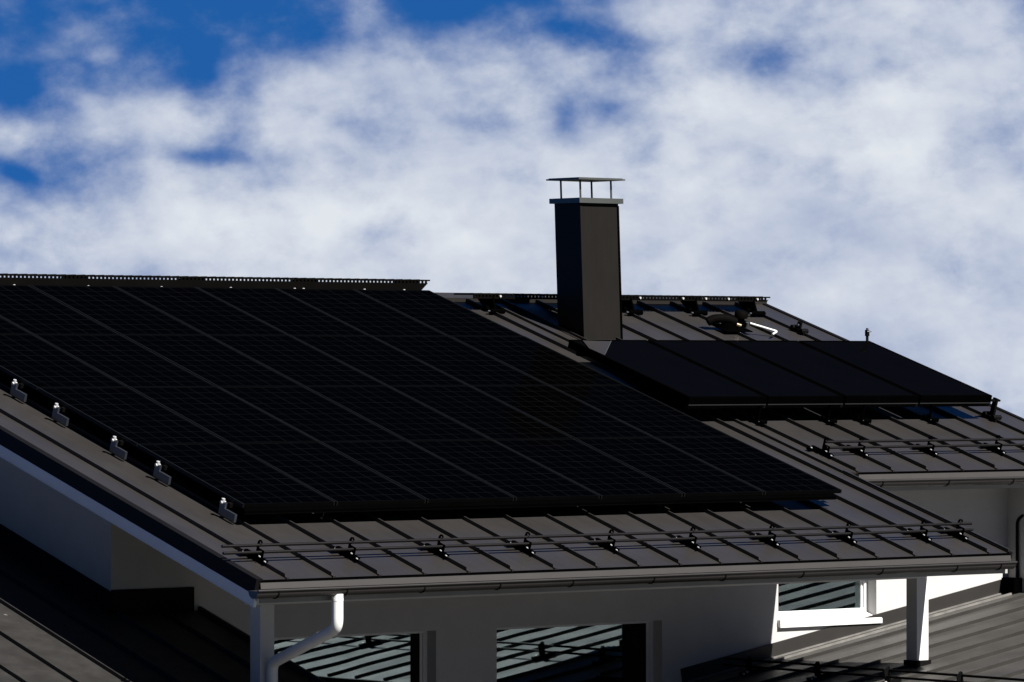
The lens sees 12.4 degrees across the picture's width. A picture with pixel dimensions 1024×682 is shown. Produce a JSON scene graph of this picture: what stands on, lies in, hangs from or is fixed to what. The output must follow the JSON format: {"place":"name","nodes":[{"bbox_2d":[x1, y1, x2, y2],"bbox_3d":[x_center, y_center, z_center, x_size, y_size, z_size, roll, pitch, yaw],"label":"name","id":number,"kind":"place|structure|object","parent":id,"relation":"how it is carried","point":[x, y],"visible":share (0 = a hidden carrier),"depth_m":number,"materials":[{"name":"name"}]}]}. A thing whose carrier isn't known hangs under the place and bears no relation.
{"place":"outdoors","nodes":[
{"label":"outdoors","id":0,"kind":"place"},
{"bbox_2d":[0,0,1023,417],"label":"sky","id":1,"kind":"structure","parent":0,"point":[852,166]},
{"bbox_3d":[-2.411,0.192,47.776,7.475,0.166,0.250,0,17,-39],"label":"mounting rail","id":2,"kind":"object","parent":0,"visible":0},
{"bbox_2d":[0,334,126,390],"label":"photovoltaic module","id":3,"kind":"object","parent":2,"relation":"on","point":[32,361],"visible":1,"depth_m":45.40,"materials":[{"name":"black glass"}]},
{"bbox_2d":[34,334,213,386],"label":"photovoltaic module","id":4,"kind":"object","parent":2,"relation":"on","point":[123,360],"visible":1,"depth_m":46.17,"materials":[{"name":"black glass"}]},
{"bbox_2d":[207,335,385,386],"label":"photovoltaic module","id":5,"kind":"object","parent":2,"relation":"on","point":[296,361],"visible":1,"depth_m":47.49,"materials":[{"name":"black glass"}]},
{"bbox_2d":[290,335,467,385],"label":"photovoltaic module","id":6,"kind":"object","parent":2,"relation":"on","point":[377,360],"visible":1,"depth_m":48.16,"materials":[{"name":"black glass"}]},
{"bbox_2d":[450,336,624,385],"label":"photovoltaic module","id":7,"kind":"object","parent":2,"relation":"on","point":[535,360],"visible":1,"depth_m":49.49,"materials":[{"name":"black glass"}]},
{"bbox_3d":[-3.453,-0.316,49.046,7.475,0.166,0.250,0,17,-39],"label":"mounting rail","id":8,"kind":"object","parent":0,"visible":0},
{"bbox_2d":[0,316,30,333],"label":"photovoltaic module","id":9,"kind":"object","parent":8,"relation":"on","point":[7,327],"visible":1,"depth_m":46.53,"materials":[{"name":"black glass"}]},
{"bbox_2d":[0,285,118,334],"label":"photovoltaic module","id":10,"kind":"object","parent":8,"relation":"on","point":[31,310],"visible":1,"depth_m":47.35,"materials":[{"name":"black glass"}]},
{"bbox_2d":[30,285,204,334],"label":"photovoltaic module","id":11,"kind":"object","parent":8,"relation":"on","point":[117,310],"visible":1,"depth_m":48.10,"materials":[{"name":"black glass"}]},
{"bbox_2d":[115,286,287,334],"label":"photovoltaic module","id":12,"kind":"object","parent":8,"relation":"on","point":[201,311],"visible":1,"depth_m":48.77,"materials":[{"name":"black glass"}]},
{"bbox_2d":[197,287,366,335],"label":"photovoltaic module","id":13,"kind":"object","parent":8,"relation":"attached to","point":[289,315],"visible":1,"depth_m":49.45,"materials":[{"name":"black glass"}]},
{"bbox_2d":[277,288,446,335],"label":"photovoltaic module","id":14,"kind":"object","parent":8,"relation":"on","point":[359,311],"visible":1,"depth_m":50.11,"materials":[{"name":"black glass"}]},
{"bbox_2d":[355,289,522,336],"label":"photovoltaic module","id":15,"kind":"object","parent":8,"relation":"on","point":[439,313],"visible":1,"depth_m":50.77,"materials":[{"name":"black glass"}]},
{"bbox_3d":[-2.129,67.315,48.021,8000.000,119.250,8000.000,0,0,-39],"label":"ground","id":16,"kind":"structure","parent":0,"visible":0},
{"bbox_2d":[0,177,1023,681],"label":"house","id":17,"kind":"structure","parent":16,"relation":"on","point":[114,567],"depth_m":45.74,"materials":[{"name":"white paint"}]},
{"bbox_2d":[10,379,30,401],"bbox_3d":[-1.811,0.483,47.044,7.475,0.166,0.250,0,17,-39],"label":"mounting rail","id":18,"kind":"object","parent":17,"relation":"on","point":[18,394],"visible":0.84,"depth_m":44.71,"materials":[{"name":"silver metal"}]},
{"bbox_2d":[52,403,72,425],"bbox_3d":[-1.362,0.702,46.498,7.475,0.166,0.250,0,17,-39],"label":"mounting rail","id":19,"kind":"object","parent":17,"relation":"on","point":[59,417],"visible":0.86,"depth_m":44.17,"materials":[{"name":"silver metal"}]},
{"bbox_2d":[37,387,227,446],"bbox_3d":[-3.566,0.709,44.238,1.030,0.036,1.712,0,17,-39],"label":"photovoltaic module","id":20,"kind":"object","parent":19,"relation":"on","point":[131,416],"visible":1,"depth_m":44.20,"materials":[{"name":"black glass"}]},
{"bbox_2d":[129,386,317,443],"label":"photovoltaic module","id":21,"kind":"object","parent":19,"relation":"on","point":[223,414],"visible":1,"depth_m":44.88,"materials":[{"name":"black glass"}]},
{"bbox_2d":[219,386,403,441],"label":"photovoltaic module","id":22,"kind":"object","parent":19,"relation":"on","point":[312,414],"visible":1,"depth_m":45.56,"materials":[{"name":"black glass"}]},
{"bbox_2d":[305,386,488,440],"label":"photovoltaic module","id":23,"kind":"object","parent":19,"relation":"on","point":[398,414],"visible":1,"depth_m":46.22,"materials":[{"name":"black glass"}]},
{"bbox_2d":[389,386,571,439],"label":"photovoltaic module","id":24,"kind":"object","parent":19,"relation":"attached to","point":[482,413],"visible":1,"depth_m":46.88,"materials":[{"name":"black glass"}]},
{"bbox_2d":[470,385,651,438],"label":"photovoltaic module","id":25,"kind":"object","parent":19,"relation":"on","point":[562,412],"visible":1,"depth_m":47.55,"materials":[{"name":"black glass"}]},
{"bbox_2d":[550,385,729,437],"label":"photovoltaic module","id":26,"kind":"object","parent":19,"relation":"on","point":[640,411],"visible":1,"depth_m":48.22,"materials":[{"name":"black glass"}]},
{"bbox_2d":[109,436,131,459],"bbox_3d":[-0.756,0.997,45.759,7.475,0.166,0.250,0,17,-39],"label":"mounting rail","id":27,"kind":"object","parent":17,"relation":"on","point":[115,449],"visible":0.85,"depth_m":43.43,"materials":[{"name":"silver metal"}]},
{"bbox_2d":[153,461,174,484],"bbox_3d":[-0.314,1.212,45.220,7.475,0.166,0.250,0,17,-39],"label":"mounting rail","id":28,"kind":"object","parent":17,"relation":"on","point":[158,473],"visible":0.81,"depth_m":42.89,"materials":[{"name":"silver metal"}]},
{"bbox_2d":[137,443,334,507],"bbox_3d":[-2.520,1.218,42.963,1.030,0.036,1.712,0,17,-39],"label":"photovoltaic module","id":29,"kind":"object","parent":28,"relation":"on","point":[236,475],"visible":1,"depth_m":42.89,"materials":[{"name":"black glass"}]},
{"bbox_2d":[231,442,425,505],"bbox_3d":[-1.709,1.221,43.630,1.030,0.037,1.712,0,17,-39],"label":"photovoltaic module","id":30,"kind":"object","parent":28,"relation":"on","point":[338,478],"visible":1,"depth_m":43.58,"materials":[{"name":"black glass"}]},
{"bbox_2d":[320,440,513,502],"bbox_3d":[-0.898,1.223,44.297,1.030,0.037,1.712,0,17,-39],"label":"photovoltaic module","id":31,"kind":"object","parent":28,"relation":"on","point":[422,473],"visible":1,"depth_m":44.24,"materials":[{"name":"black glass"}]},
{"bbox_2d":[408,439,599,500],"bbox_3d":[-0.087,1.227,44.963,1.030,0.036,1.712,0,17,-39],"label":"photovoltaic module","id":32,"kind":"object","parent":28,"relation":"on","point":[517,476],"visible":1,"depth_m":44.91,"materials":[{"name":"black glass"}]},
{"bbox_2d":[493,438,682,498],"bbox_3d":[0.724,1.231,45.630,1.030,0.036,1.712,0,17,-39],"label":"photovoltaic module","id":33,"kind":"object","parent":28,"relation":"on","point":[603,476],"visible":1,"depth_m":45.58,"materials":[{"name":"black glass"}]},
{"bbox_2d":[575,437,763,496],"bbox_3d":[1.536,1.232,46.297,1.030,0.036,1.712,0,17,-39],"label":"photovoltaic module","id":34,"kind":"object","parent":28,"relation":"on","point":[686,474],"visible":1,"depth_m":46.24,"materials":[{"name":"black glass"}]},
{"bbox_2d":[655,436,841,494],"bbox_3d":[2.347,1.236,46.964,1.030,0.036,1.712,0,17,-39],"label":"photovoltaic module","id":35,"kind":"object","parent":28,"relation":"on","point":[767,474],"visible":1,"depth_m":46.91,"materials":[{"name":"black glass"}]},
{"bbox_2d":[122,334,301,386],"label":"photovoltaic module","id":36,"kind":"object","parent":17,"relation":"on","point":[214,362],"visible":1,"depth_m":46.83,"materials":[{"name":"black glass"}]},
{"bbox_2d":[0,273,429,289],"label":"roof walkway","id":37,"kind":"structure","parent":17,"relation":"on","point":[202,281],"depth_m":50.12,"materials":[{"name":"black metal"}]},
{"bbox_2d":[274,631,426,681],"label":"window","id":38,"kind":"structure","parent":17,"relation":"in","point":[392,656],"depth_m":47.13,"materials":[{"name":"glass"}]},
{"bbox_2d":[372,336,546,385],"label":"photovoltaic module","id":39,"kind":"object","parent":17,"relation":"on","point":[460,361],"visible":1,"depth_m":48.83,"materials":[{"name":"black glass"}]},
{"bbox_2d":[218,498,739,521],"bbox_3d":[0.329,1.524,44.437,7.475,0.166,0.250,0,17,-39],"label":"mounting rail","id":40,"kind":"object","parent":17,"relation":"on","point":[224,511],"visible":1,"depth_m":42.12,"materials":[{"name":"silver metal"}]},
{"bbox_2d":[238,493,836,514],"bbox_3d":[0.385,1.522,44.293,7.230,0.044,0.099,0,17,-39],"label":"edge profile","id":41,"kind":"object","parent":40,"relation":"attached to","point":[483,505],"visible":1,"depth_m":44.07,"materials":[{"name":"black metal"}]},
{"bbox_2d":[497,621,652,681],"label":"window","id":42,"kind":"structure","parent":17,"relation":"in","point":[615,651],"depth_m":49.14,"materials":[{"name":"glass"}]},
{"bbox_2d":[221,519,973,564],"bbox_3d":[0.993,1.826,43.674,9.120,0.186,0.340,0,17,-39],"label":"snow guard","id":43,"kind":"object","parent":17,"relation":"on","point":[526,544],"visible":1,"depth_m":43.50,"materials":[{"name":"paint"}]},
{"bbox_2d":[454,293,769,315],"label":"roof walkway","id":44,"kind":"structure","parent":17,"relation":"on","point":[689,303],"depth_m":53.62,"materials":[{"name":"black metal"}]},
{"bbox_2d":[705,309,752,331],"bbox_3d":[2.476,-0.236,53.520,0.603,0.189,0.305,0,17,-39],"label":"pipe entry","id":45,"kind":"object","parent":17,"relation":"on","point":[730,323],"visible":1,"depth_m":53.46,"materials":[{"name":"black rubber"}]},
{"bbox_2d":[749,322,776,334],"bbox_3d":[2.879,-0.139,53.568,0.360,0.150,0.109,0,0,-27],"label":"metal tube","id":46,"kind":"object","parent":17,"relation":"on","point":[767,328],"visible":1,"depth_m":53.59,"materials":[{"name":"white paint"}]},
{"bbox_2d":[790,321,808,335],"bbox_3d":[3.305,-0.155,54.162,0.100,0.130,0.220,0,17,-39],"label":"seam clamp","id":47,"kind":"object","parent":17,"relation":"on","point":[797,327],"visible":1,"depth_m":54.14,"materials":[{"name":"black metal"}]},
{"bbox_2d":[777,580,881,627],"bbox_3d":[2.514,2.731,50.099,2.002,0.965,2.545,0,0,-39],"label":"window","id":48,"kind":"structure","parent":17,"relation":"in","point":[842,602],"depth_m":49.80,"materials":[{"name":"white paint"}]},
{"bbox_2d":[684,403,989,426],"bbox_3d":[3.535,0.780,50.217,4.430,0.205,0.182,0,17,-39],"label":"collector rail","id":49,"kind":"object","parent":17,"relation":"on","point":[828,420],"visible":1,"depth_m":50.15,"materials":[{"name":"black metal"}]},
{"bbox_2d":[568,340,766,405],"bbox_3d":[1.638,0.328,49.875,1.083,0.087,2.036,0,17,-39],"label":"solar collector","id":50,"kind":"object","parent":49,"relation":"on","point":[670,374],"visible":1,"depth_m":49.68,"materials":[{"name":"black glass"}]},
{"bbox_2d":[583,340,610,354],"bbox_3d":[1.010,0.072,50.204,0.518,0.014,0.529,0,17,-39],"label":"cover sheet","id":51,"kind":"object","parent":50,"relation":"on","point":[601,347],"visible":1,"depth_m":50.21,"materials":[{"name":"grey metal"}]},
{"bbox_2d":[648,340,843,404],"bbox_3d":[2.497,0.332,50.582,1.083,0.087,2.036,0,17,-39],"label":"solar collector","id":52,"kind":"object","parent":49,"relation":"on","point":[774,384],"visible":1,"depth_m":50.46,"materials":[{"name":"black glass"}]},
{"bbox_2d":[724,340,918,403],"bbox_3d":[3.357,0.335,51.289,1.083,0.087,2.036,0,17,-39],"label":"solar collector","id":53,"kind":"object","parent":49,"relation":"on","point":[851,384],"visible":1,"depth_m":51.17,"materials":[{"name":"black glass"}]},
{"bbox_2d":[799,341,991,403],"bbox_3d":[4.217,0.338,51.996,1.083,0.087,2.036,0,17,-39],"label":"solar collector","id":54,"kind":"object","parent":49,"relation":"on","point":[926,384],"visible":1,"depth_m":51.87,"materials":[{"name":"black glass"}]},
{"bbox_2d":[865,328,871,341],"bbox_3d":[4.006,-0.050,53.035,0.061,0.190,0.065,0,0,-39],"label":"air valve","id":55,"kind":"object","parent":54,"relation":"on","point":[867,331],"visible":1,"depth_m":53.02,"materials":[{"name":"black metal"}]},
{"bbox_2d":[722,656,1023,681],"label":"snow guard","id":56,"kind":"object","parent":17,"relation":"on","point":[819,674],"visible":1,"depth_m":46.75,"materials":[{"name":"black metal"}]},
{"bbox_2d":[806,435,1023,457],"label":"snow guard","id":57,"kind":"object","parent":17,"relation":"on","point":[929,447],"visible":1,"depth_m":49.48,"materials":[{"name":"paint"}]},
{"bbox_2d":[982,397,1001,422],"bbox_3d":[5.271,0.746,51.735,0.160,0.250,0.200,0,17,-39],"label":"end clamp","id":58,"kind":"object","parent":17,"relation":"on","point":[990,415],"visible":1,"depth_m":51.73,"materials":[{"name":"black metal"}]}
]}

